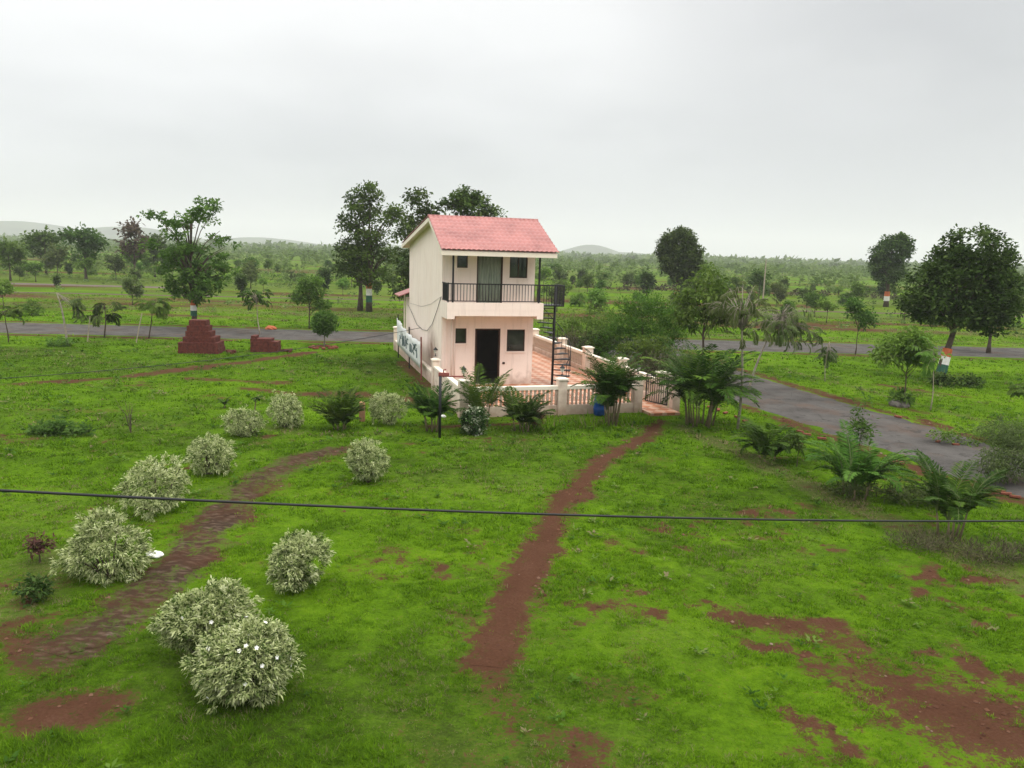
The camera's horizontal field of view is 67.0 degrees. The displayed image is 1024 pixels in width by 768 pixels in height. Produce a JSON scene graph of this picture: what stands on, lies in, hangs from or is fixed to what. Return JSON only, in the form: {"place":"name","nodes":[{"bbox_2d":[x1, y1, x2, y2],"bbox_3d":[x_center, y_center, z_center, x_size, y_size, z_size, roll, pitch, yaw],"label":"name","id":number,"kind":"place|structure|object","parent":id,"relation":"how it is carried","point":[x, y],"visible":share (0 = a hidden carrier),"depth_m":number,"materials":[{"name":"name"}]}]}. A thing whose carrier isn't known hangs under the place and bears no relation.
{"place":"outdoors","nodes":[
{"label":"outdoors","id":0,"kind":"place"},
{"bbox_2d":[35,446,343,657],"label":"path","id":1,"kind":"structure","parent":0,"point":[141,600],"depth_m":14.35,"materials":[{"name":"brown soil"}]},
{"bbox_2d":[14,292,402,300],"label":"path","id":2,"kind":"structure","parent":0,"point":[177,295],"depth_m":87.10,"materials":[{"name":"grey asphalt"}]},
{"bbox_2d":[0,221,642,254],"bbox_3d":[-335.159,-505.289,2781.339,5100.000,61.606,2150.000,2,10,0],"label":"hills","id":3,"kind":"structure","parent":0,"point":[16,228],"depth_m":2399.24,"materials":[{"name":"green plant"}]},
{"bbox_2d":[0,247,1023,767],"bbox_3d":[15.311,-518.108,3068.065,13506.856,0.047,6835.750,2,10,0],"label":"ground","id":4,"kind":"structure","parent":0,"point":[966,729],"depth_m":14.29,"materials":[{"name":"green plant"}]},
{"bbox_2d":[0,304,24,342],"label":"sapling","id":5,"kind":"object","parent":4,"relation":"on","point":[14,312],"visible":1,"depth_m":44.30,"materials":[{"name":"green plant"}]},
{"bbox_2d":[0,235,31,280],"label":"tree","id":6,"kind":"object","parent":4,"relation":"on","point":[9,249],"visible":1,"depth_m":106.75,"materials":[{"name":"green plant"}]},
{"bbox_2d":[11,572,57,608],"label":"plant","id":7,"kind":"object","parent":4,"relation":"on","point":[37,586],"visible":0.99,"depth_m":12.88,"materials":[{"name":"green plant"}]},
{"bbox_2d":[17,530,55,562],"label":"plant","id":8,"kind":"object","parent":4,"relation":"on","point":[36,547],"visible":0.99,"depth_m":14.42,"materials":[{"name":"purple plant"}]},
{"bbox_2d":[18,225,66,274],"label":"tree","id":9,"kind":"object","parent":4,"relation":"on","point":[42,239],"visible":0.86,"depth_m":125.59,"materials":[{"name":"green plant"}]},
{"bbox_2d":[39,242,71,276],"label":"tree","id":10,"kind":"object","parent":4,"relation":"on","point":[54,258],"visible":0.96,"depth_m":119.36,"materials":[{"name":"green plant"}]},
{"bbox_2d":[21,415,95,437],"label":"plant","id":11,"kind":"object","parent":4,"relation":"on","point":[50,427],"visible":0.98,"depth_m":23.96,"materials":[{"name":"green plant"}]},
{"bbox_2d":[56,293,86,342],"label":"sapling","id":12,"kind":"object","parent":4,"relation":"on","point":[77,305],"visible":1,"depth_m":44.57,"materials":[{"name":"green plant"}]},
{"bbox_2d":[51,221,110,278],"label":"tree","id":13,"kind":"object","parent":4,"relation":"on","point":[88,240],"visible":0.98,"depth_m":115.50,"materials":[{"name":"green plant"}]},
{"bbox_2d":[47,505,155,587],"bbox_3d":[-7.350,2.865,13.935,1.776,1.406,1.600,2,10,0],"label":"bush","id":14,"kind":"object","parent":4,"relation":"on","point":[87,538],"visible":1,"depth_m":13.70,"materials":[{"name":"green plant"}]},
{"bbox_2d":[76,301,126,337],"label":"sapling","id":15,"kind":"object","parent":4,"relation":"on","point":[95,317],"visible":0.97,"depth_m":47.83,"materials":[{"name":"green plant"}]},
{"bbox_2d":[101,254,128,278],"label":"tree","id":16,"kind":"object","parent":4,"relation":"on","point":[112,258],"visible":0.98,"depth_m":116.19,"materials":[{"name":"green plant"}]},
{"bbox_2d":[118,273,145,304],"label":"tree","id":17,"kind":"object","parent":4,"relation":"on","point":[128,282],"visible":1,"depth_m":72.48,"materials":[{"name":"green plant"}]},
{"bbox_2d":[112,216,153,281],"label":"tree","id":18,"kind":"object","parent":4,"relation":"on","point":[133,229],"visible":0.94,"depth_m":113.84,"materials":[{"name":"green plant"}]},
{"bbox_2d":[131,298,172,338],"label":"sapling","id":19,"kind":"object","parent":4,"relation":"on","point":[155,307],"visible":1,"depth_m":47.74,"materials":[{"name":"green plant"}]},
{"bbox_2d":[113,451,192,521],"bbox_3d":[-8.066,2.236,17.380,1.771,1.434,2.142,2,10,0],"label":"bush","id":20,"kind":"object","parent":4,"relation":"on","point":[136,479],"visible":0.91,"depth_m":17.19,"materials":[{"name":"green plant"}]},
{"bbox_2d":[139,233,168,276],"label":"tree","id":21,"kind":"object","parent":4,"relation":"on","point":[155,252],"visible":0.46,"depth_m":129.57,"materials":[{"name":"green plant"}]},
{"bbox_2d":[0,261,347,284],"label":"undergrowth","id":22,"kind":"object","parent":4,"relation":"on","point":[283,272],"visible":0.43,"depth_m":121.62,"materials":[{"name":"green plant"}]},
{"bbox_2d":[136,195,242,318],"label":"tree","id":23,"kind":"object","parent":4,"relation":"on","point":[191,277],"visible":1,"depth_m":53.38,"materials":[{"name":"green plant"}]},
{"bbox_2d":[146,575,264,656],"bbox_3d":[-4.467,3.457,11.188,1.632,1.291,1.224,2,10,0],"label":"bush","id":24,"kind":"object","parent":4,"relation":"on","point":[206,611],"visible":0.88,"depth_m":11.04,"materials":[{"name":"green plant"}]},
{"bbox_2d":[177,431,237,475],"bbox_3d":[-7.982,1.815,20.380,1.567,1.244,1.555,2,10,0],"label":"bush","id":25,"kind":"object","parent":4,"relation":"on","point":[209,447],"visible":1,"depth_m":20.18,"materials":[{"name":"green plant"}]},
{"bbox_2d":[178,319,236,353],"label":"brick stack","id":26,"kind":"object","parent":4,"relation":"on","point":[200,337],"visible":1,"depth_m":42.29,"materials":[{"name":"red brick"}]},
{"bbox_2d":[178,611,307,714],"bbox_3d":[-3.568,3.692,10.289,1.665,1.211,1.315,2,10,0],"label":"bush","id":27,"kind":"object","parent":4,"relation":"on","point":[234,663],"visible":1,"depth_m":10.07,"materials":[{"name":"green plant"}]},
{"bbox_2d":[219,404,269,436],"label":"bush","id":28,"kind":"object","parent":4,"relation":"on","point":[241,418],"visible":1,"depth_m":24.34,"materials":[{"name":"green plant"}]},
{"bbox_2d":[239,258,260,287],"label":"tree","id":29,"kind":"object","parent":4,"relation":"on","point":[249,270],"visible":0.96,"depth_m":105.31,"materials":[{"name":"green plant"}]},
{"bbox_2d":[236,288,273,333],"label":"sapling","id":30,"kind":"object","parent":4,"relation":"on","point":[255,296],"visible":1,"depth_m":51.68,"materials":[{"name":"green plant"}]},
{"bbox_2d":[250,335,292,352],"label":"brick stack","id":31,"kind":"object","parent":4,"relation":"on","point":[263,344],"visible":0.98,"depth_m":43.62,"materials":[{"name":"red brick"}]},
{"bbox_2d":[265,389,305,427],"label":"bush","id":32,"kind":"object","parent":4,"relation":"on","point":[290,406],"visible":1,"depth_m":25.66,"materials":[{"name":"green plant"}]},
{"bbox_2d":[265,527,335,594],"bbox_3d":[-3.769,3.133,13.691,1.268,1.164,1.302,2,10,0],"label":"bush","id":33,"kind":"object","parent":4,"relation":"on","point":[288,568],"visible":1,"depth_m":13.47,"materials":[{"name":"green plant"}]},
{"bbox_2d":[283,274,333,328],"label":"sapling","id":34,"kind":"object","parent":4,"relation":"on","point":[300,294],"visible":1,"depth_m":56.24,"materials":[{"name":"green plant"}]},
{"bbox_2d":[309,309,340,346],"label":"tree","id":35,"kind":"object","parent":4,"relation":"on","point":[324,323],"visible":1,"depth_m":46.40,"materials":[{"name":"green plant"}]},
{"bbox_2d":[316,267,333,290],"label":"tree","id":36,"kind":"object","parent":4,"relation":"on","point":[325,273],"visible":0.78,"depth_m":104.30,"materials":[{"name":"green plant"}]},
{"bbox_2d":[307,383,370,430],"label":"palm","id":37,"kind":"object","parent":4,"relation":"on","point":[344,409],"visible":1,"depth_m":25.54,"materials":[{"name":"plant"}]},
{"bbox_2d":[331,186,373,310],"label":"tree","id":38,"kind":"object","parent":4,"relation":"on","point":[344,244],"visible":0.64,"depth_m":72.70,"materials":[{"name":"green plant"}]},
{"bbox_2d":[344,436,390,482],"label":"bush","id":39,"kind":"object","parent":4,"relation":"on","point":[361,461],"visible":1,"depth_m":19.80,"materials":[{"name":"green plant"}]},
{"bbox_2d":[332,180,407,311],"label":"tree","id":40,"kind":"object","parent":4,"relation":"on","point":[372,237],"visible":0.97,"depth_m":71.83,"materials":[{"name":"green plant"}]},
{"bbox_2d":[368,390,409,425],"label":"bush","id":41,"kind":"object","parent":4,"relation":"on","point":[383,414],"visible":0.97,"depth_m":26.41,"materials":[{"name":"green plant"}]},
{"bbox_2d":[397,314,421,379],"bbox_3d":[-5.302,-1.971,39.390,0.176,2.501,7.708,-1,10,-16],"label":"banner","id":42,"kind":"object","parent":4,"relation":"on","point":[409,345],"visible":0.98,"depth_m":38.85,"materials":[{"name":"white fabric"}]},
{"bbox_2d":[393,326,430,382],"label":"compound wall","id":43,"kind":"structure","parent":4,"relation":"on","point":[426,371],"depth_m":39.20,"materials":[{"name":"paint"}]},
{"bbox_2d":[388,186,445,301],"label":"tree","id":44,"kind":"object","parent":4,"relation":"on","point":[409,223],"visible":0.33,"depth_m":62.35,"materials":[{"name":"green plant"}]},
{"bbox_2d":[401,380,460,431],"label":"palm","id":45,"kind":"object","parent":4,"relation":"on","point":[425,404],"visible":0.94,"depth_m":25.71,"materials":[{"name":"plant"}]},
{"bbox_2d":[430,358,457,411],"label":"compound wall","id":46,"kind":"structure","parent":4,"relation":"on","point":[436,369],"depth_m":31.95,"materials":[{"name":"paint"}]},
{"bbox_2d":[438,369,463,437],"bbox_3d":[-1.974,0.681,24.877,0.800,2.359,0.100,2,10,0],"label":"lamp post","id":47,"kind":"object","parent":4,"relation":"on","point":[442,374],"visible":0.9,"depth_m":24.79,"materials":[{"name":"black metal"}]},
{"bbox_2d":[436,184,507,217],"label":"tree","id":48,"kind":"object","parent":4,"relation":"on","point":[464,202],"visible":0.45,"depth_m":61.93,"materials":[{"name":"green plant"}]},
{"bbox_2d":[457,405,491,436],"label":"bush","id":49,"kind":"object","parent":4,"relation":"on","point":[477,416],"visible":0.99,"depth_m":25.50,"materials":[{"name":"green plant"}]},
{"bbox_2d":[394,214,558,384],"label":"house","id":50,"kind":"structure","parent":4,"relation":"on","point":[470,301],"depth_m":34.08,"materials":[{"name":"beige paint"}]},
{"bbox_2d":[0,328,417,378],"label":"cable","id":51,"kind":"object","parent":50,"relation":"attached to","point":[199,361],"visible":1,"depth_m":30.97,"materials":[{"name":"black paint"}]},
{"bbox_2d":[474,329,500,383],"bbox_3d":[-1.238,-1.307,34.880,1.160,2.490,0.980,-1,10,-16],"label":"door frame","id":52,"kind":"structure","parent":50,"relation":"in","point":[498,360],"depth_m":34.42,"materials":[{"name":"black wood"}]},
{"bbox_2d":[476,256,502,302],"bbox_3d":[-0.994,-4.619,33.901,1.170,2.180,0.120,-1,10,-16],"label":"door","id":53,"kind":"structure","parent":50,"relation":"in","point":[489,268],"depth_m":33.90,"materials":[{"name":"glass"}]},
{"bbox_2d":[506,330,525,352],"bbox_3d":[0.165,-1.925,34.670,0.920,1.040,0.150,-1,10,-16],"label":"window","id":54,"kind":"structure","parent":50,"relation":"in","point":[515,338],"depth_m":34.70,"materials":[{"name":"grey glass"}]},
{"bbox_2d":[509,257,527,279],"bbox_3d":[0.290,-5.147,34.127,0.900,1.060,0.150,-1,10,-16],"label":"window","id":55,"kind":"structure","parent":50,"relation":"in","point":[518,265],"depth_m":34.17,"materials":[{"name":"grey glass"}]},
{"bbox_2d":[453,362,512,422],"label":"palm","id":56,"kind":"object","parent":4,"relation":"on","point":[473,398],"visible":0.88,"depth_m":27.06,"materials":[{"name":"plant"}]},
{"bbox_2d":[0,245,1017,292],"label":"scrub","id":57,"kind":"object","parent":4,"relation":"on","point":[832,278],"visible":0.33,"depth_m":164.37,"materials":[{"name":"green plant"}]},
{"bbox_2d":[0,238,1023,280],"bbox_3d":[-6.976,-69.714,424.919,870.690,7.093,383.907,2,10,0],"label":"wood","id":58,"kind":"object","parent":4,"relation":"on","point":[791,268],"visible":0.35,"depth_m":318.22,"materials":[{"name":"green plant"}]},
{"bbox_2d":[0,232,1023,269],"bbox_3d":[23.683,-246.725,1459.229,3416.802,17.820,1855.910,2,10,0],"label":"distant forest","id":59,"kind":"object","parent":4,"relation":"on","point":[573,254],"visible":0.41,"depth_m":699.74,"materials":[{"name":"green plant"}]},
{"bbox_2d":[2,410,1023,767],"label":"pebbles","id":60,"kind":"object","parent":4,"relation":"on","point":[614,606],"visible":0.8,"depth_m":12.42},
{"bbox_2d":[23,273,1023,339],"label":"trees","id":61,"kind":"object","parent":4,"relation":"on","point":[541,296],"visible":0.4,"depth_m":90.14,"materials":[{"name":"green plant"}]},
{"bbox_2d":[494,386,556,431],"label":"palm","id":62,"kind":"object","parent":4,"relation":"on","point":[517,410],"visible":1,"depth_m":26.15,"materials":[{"name":"plant"}]},
{"bbox_2d":[457,377,643,418],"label":"compound wall","id":63,"kind":"structure","parent":4,"relation":"on","point":[562,388],"depth_m":29.07,"materials":[{"name":"paint"}]},
{"bbox_2d":[472,351,679,415],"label":"terrace","id":64,"kind":"structure","parent":4,"relation":"on","point":[541,369],"depth_m":35.80,"materials":[{"name":"tile"}]},
{"bbox_2d":[537,284,570,384],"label":"spiral staircase","id":65,"kind":"structure","parent":64,"relation":"on","point":[559,292],"depth_m":34.56,"materials":[{"name":"black metal"}]},
{"bbox_2d":[540,302,623,347],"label":"shrub","id":66,"kind":"object","parent":4,"relation":"on","point":[576,321],"visible":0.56,"depth_m":48.93,"materials":[{"name":"green plant"}]},
{"bbox_2d":[576,328,618,362],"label":"shrub","id":67,"kind":"object","parent":4,"relation":"on","point":[590,341],"visible":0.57,"depth_m":42.55,"materials":[{"name":"green plant"}]},
{"bbox_2d":[583,287,613,312],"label":"tree","id":68,"kind":"object","parent":4,"relation":"on","point":[598,296],"visible":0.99,"depth_m":69.75,"materials":[{"name":"green plant"}]},
{"bbox_2d":[532,328,669,406],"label":"compound wall","id":69,"kind":"structure","parent":4,"relation":"on","point":[542,345],"depth_m":40.19,"materials":[{"name":"paint"}]},
{"bbox_2d":[645,372,668,405],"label":"gate","id":70,"kind":"structure","parent":69,"relation":"attached to","point":[647,380],"depth_m":31.13,"materials":[{"name":"black metal"}]},
{"bbox_2d":[570,349,652,425],"bbox_3d":[3.554,0.106,27.515,3.011,2.840,3.164,2,10,0],"label":"palm","id":71,"kind":"object","parent":4,"relation":"on","point":[612,383],"visible":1,"depth_m":27.07,"materials":[{"name":"plant"}]},
{"bbox_2d":[611,333,680,369],"bbox_3d":[6.709,-1.488,39.787,2.844,2.428,3.400,-7,13,-41],"label":"shrub","id":72,"kind":"object","parent":4,"relation":"on","point":[644,345],"visible":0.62,"depth_m":39.44,"materials":[{"name":"green plant"}]},
{"bbox_2d":[638,267,657,294],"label":"tree","id":73,"kind":"object","parent":4,"relation":"on","point":[647,278],"visible":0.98,"depth_m":116.51,"materials":[{"name":"green plant"}]},
{"bbox_2d":[591,289,708,358],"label":"shrub","id":74,"kind":"object","parent":4,"relation":"on","point":[636,325],"visible":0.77,"depth_m":41.50,"materials":[{"name":"green plant"}]},
{"bbox_2d":[628,348,679,383],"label":"bush","id":75,"kind":"object","parent":4,"relation":"on","point":[653,367],"visible":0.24,"depth_m":36.55,"materials":[{"name":"green plant"}]},
{"bbox_2d":[654,224,707,293],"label":"tree","id":76,"kind":"object","parent":4,"relation":"on","point":[685,254],"visible":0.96,"depth_m":96.41,"materials":[{"name":"green plant"}]},
{"bbox_2d":[654,344,718,375],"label":"bush","id":77,"kind":"object","parent":4,"relation":"on","point":[685,356],"visible":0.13,"depth_m":34.91,"materials":[{"name":"green plant"}]},
{"bbox_2d":[639,336,768,427],"bbox_3d":[6.856,-0.037,27.877,4.656,3.193,4.448,2,10,0],"label":"palm","id":78,"kind":"object","parent":4,"relation":"on","point":[704,383],"visible":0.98,"depth_m":27.34,"materials":[{"name":"plant"}]},
{"bbox_2d":[664,262,754,355],"bbox_3d":[9.543,-3.054,38.202,4.205,5.904,3.100,-3,11,-24],"label":"tree","id":79,"kind":"object","parent":4,"relation":"on","point":[717,290],"visible":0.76,"depth_m":37.86,"materials":[{"name":"green plant"}]},
{"bbox_2d":[696,281,791,428],"bbox_3d":[7.946,-0.964,27.280,2.387,5.334,2.756,-7,13,-41],"label":"sapling","id":80,"kind":"object","parent":4,"relation":"on","point":[737,315],"visible":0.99,"depth_m":26.91,"materials":[{"name":"green plant"}]},
{"bbox_2d":[747,268,772,296],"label":"tree","id":81,"kind":"object","parent":4,"relation":"on","point":[757,277],"visible":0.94,"depth_m":116.22,"materials":[{"name":"green plant"}]},
{"bbox_2d":[730,415,813,461],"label":"palm","id":82,"kind":"object","parent":4,"relation":"on","point":[762,445],"visible":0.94,"depth_m":23.12,"materials":[{"name":"plant"}]},
{"bbox_2d":[768,280,789,303],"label":"tree","id":83,"kind":"object","parent":4,"relation":"on","point":[779,290],"visible":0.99,"depth_m":102.98,"materials":[{"name":"green plant"}]},
{"bbox_2d":[745,304,826,393],"bbox_3d":[12.073,-1.453,34.300,3.305,4.191,2.288,6,11,25],"label":"sapling","id":84,"kind":"object","parent":4,"relation":"on","point":[786,331],"visible":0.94,"depth_m":33.96,"materials":[{"name":"green plant"}]},
{"bbox_2d":[570,280,1023,300],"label":"dry scrub","id":85,"kind":"object","parent":4,"relation":"on","point":[824,292],"visible":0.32,"depth_m":127.21,"materials":[{"name":"green plant"}]},
{"bbox_2d":[813,342,837,380],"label":"plant","id":86,"kind":"object","parent":4,"relation":"on","point":[829,355],"visible":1,"depth_m":39.01,"materials":[{"name":"green plant"}]},
{"bbox_2d":[814,297,840,322],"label":"tree","id":87,"kind":"object","parent":4,"relation":"on","point":[828,305],"visible":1,"depth_m":75.82,"materials":[{"name":"green plant"}]},
{"bbox_2d":[849,281,869,298],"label":"tree","id":88,"kind":"object","parent":4,"relation":"on","point":[856,289],"visible":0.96,"depth_m":103.97,"materials":[{"name":"green plant"}]},
{"bbox_2d":[799,419,923,500],"bbox_3d":[8.842,2.068,19.855,2.793,1.864,2.861,-4,11,-29],"label":"palm","id":89,"kind":"object","parent":4,"relation":"on","point":[872,466],"visible":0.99,"depth_m":19.86,"materials":[{"name":"plant"}]},
{"bbox_2d":[841,296,881,354],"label":"sapling","id":90,"kind":"object","parent":4,"relation":"on","point":[854,306],"visible":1,"depth_m":50.30,"materials":[{"name":"green plant"}]},
{"bbox_2d":[841,391,881,450],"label":"plant","id":91,"kind":"object","parent":4,"relation":"on","point":[861,424],"visible":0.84,"depth_m":20.97,"materials":[{"name":"green plant"}]},
{"bbox_2d":[822,475,932,508],"bbox_3d":[9.566,2.785,19.779,3.213,0.861,1.527,4,10,12],"label":"plant","id":92,"kind":"object","parent":4,"relation":"on","point":[899,496],"visible":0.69,"depth_m":19.79,"materials":[{"name":"green plant"}]},
{"bbox_2d":[865,231,917,306],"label":"tree","id":93,"kind":"object","parent":4,"relation":"on","point":[890,265],"visible":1,"depth_m":105.23,"materials":[{"name":"green plant"}]},
{"bbox_2d":[886,386,916,407],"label":"plant","id":94,"kind":"object","parent":4,"relation":"on","point":[901,396],"visible":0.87,"depth_m":32.84,"materials":[{"name":"green plant"}]},
{"bbox_2d":[867,325,951,398],"bbox_3d":[16.555,-0.727,32.566,3.274,3.630,2.256,2,10,0],"label":"sapling","id":95,"kind":"object","parent":4,"relation":"on","point":[886,351],"visible":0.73,"depth_m":32.12,"materials":[{"name":"green plant"}]},
{"bbox_2d":[896,336,939,410],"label":"sapling","id":96,"kind":"object","parent":4,"relation":"on","point":[926,357],"visible":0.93,"depth_m":31.32,"materials":[{"name":"green plant"}]},
{"bbox_2d":[880,523,1023,572],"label":"plant","id":97,"kind":"object","parent":4,"relation":"on","point":[927,539],"visible":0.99,"depth_m":16.17,"materials":[{"name":"green plant"}]},
{"bbox_2d":[898,448,1009,541],"bbox_3d":[9.719,2.554,17.192,2.039,1.854,2.477,10,13,39],"label":"palm","id":98,"kind":"object","parent":4,"relation":"on","point":[942,487],"visible":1,"depth_m":17.25,"materials":[{"name":"plant"}]},
{"bbox_2d":[924,370,986,388],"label":"plant","id":99,"kind":"object","parent":4,"relation":"on","point":[940,377],"visible":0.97,"depth_m":38.68,"materials":[{"name":"green plant"}]},
{"bbox_2d":[891,222,1023,377],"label":"tree","id":100,"kind":"object","parent":4,"relation":"on","point":[978,273],"visible":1,"depth_m":39.27,"materials":[{"name":"green plant"}]},
{"bbox_2d":[925,417,1023,446],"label":"bush","id":101,"kind":"object","parent":4,"relation":"on","point":[952,432],"visible":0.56,"depth_m":26.32,"materials":[{"name":"green plant"}]},
{"bbox_2d":[967,416,1023,485],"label":"bush","id":102,"kind":"object","parent":4,"relation":"on","point":[1014,442],"visible":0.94,"depth_m":21.66,"materials":[{"name":"green plant"}]},
{"bbox_2d":[0,322,1023,357],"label":"road","id":103,"kind":"structure","parent":0,"point":[156,331],"depth_m":52.87,"materials":[{"name":"grey asphalt"}]},
{"bbox_2d":[0,489,1023,521],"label":"cable","id":104,"kind":"object","parent":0,"point":[281,504],"visible":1,"depth_m":6.48,"materials":[{"name":"black paint"}]},
{"bbox_2d":[0,0,1023,264],"label":"sky","id":105,"kind":"structure","parent":0,"point":[807,129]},
{"bbox_2d":[471,421,662,667],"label":"path","id":106,"kind":"structure","parent":0,"point":[517,596],"depth_m":14.59,"materials":[{"name":"brown soil"}]},
{"bbox_2d":[606,344,1023,497],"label":"road","id":107,"kind":"structure","parent":0,"point":[829,414],"depth_m":28.84,"materials":[{"name":"grey asphalt"}]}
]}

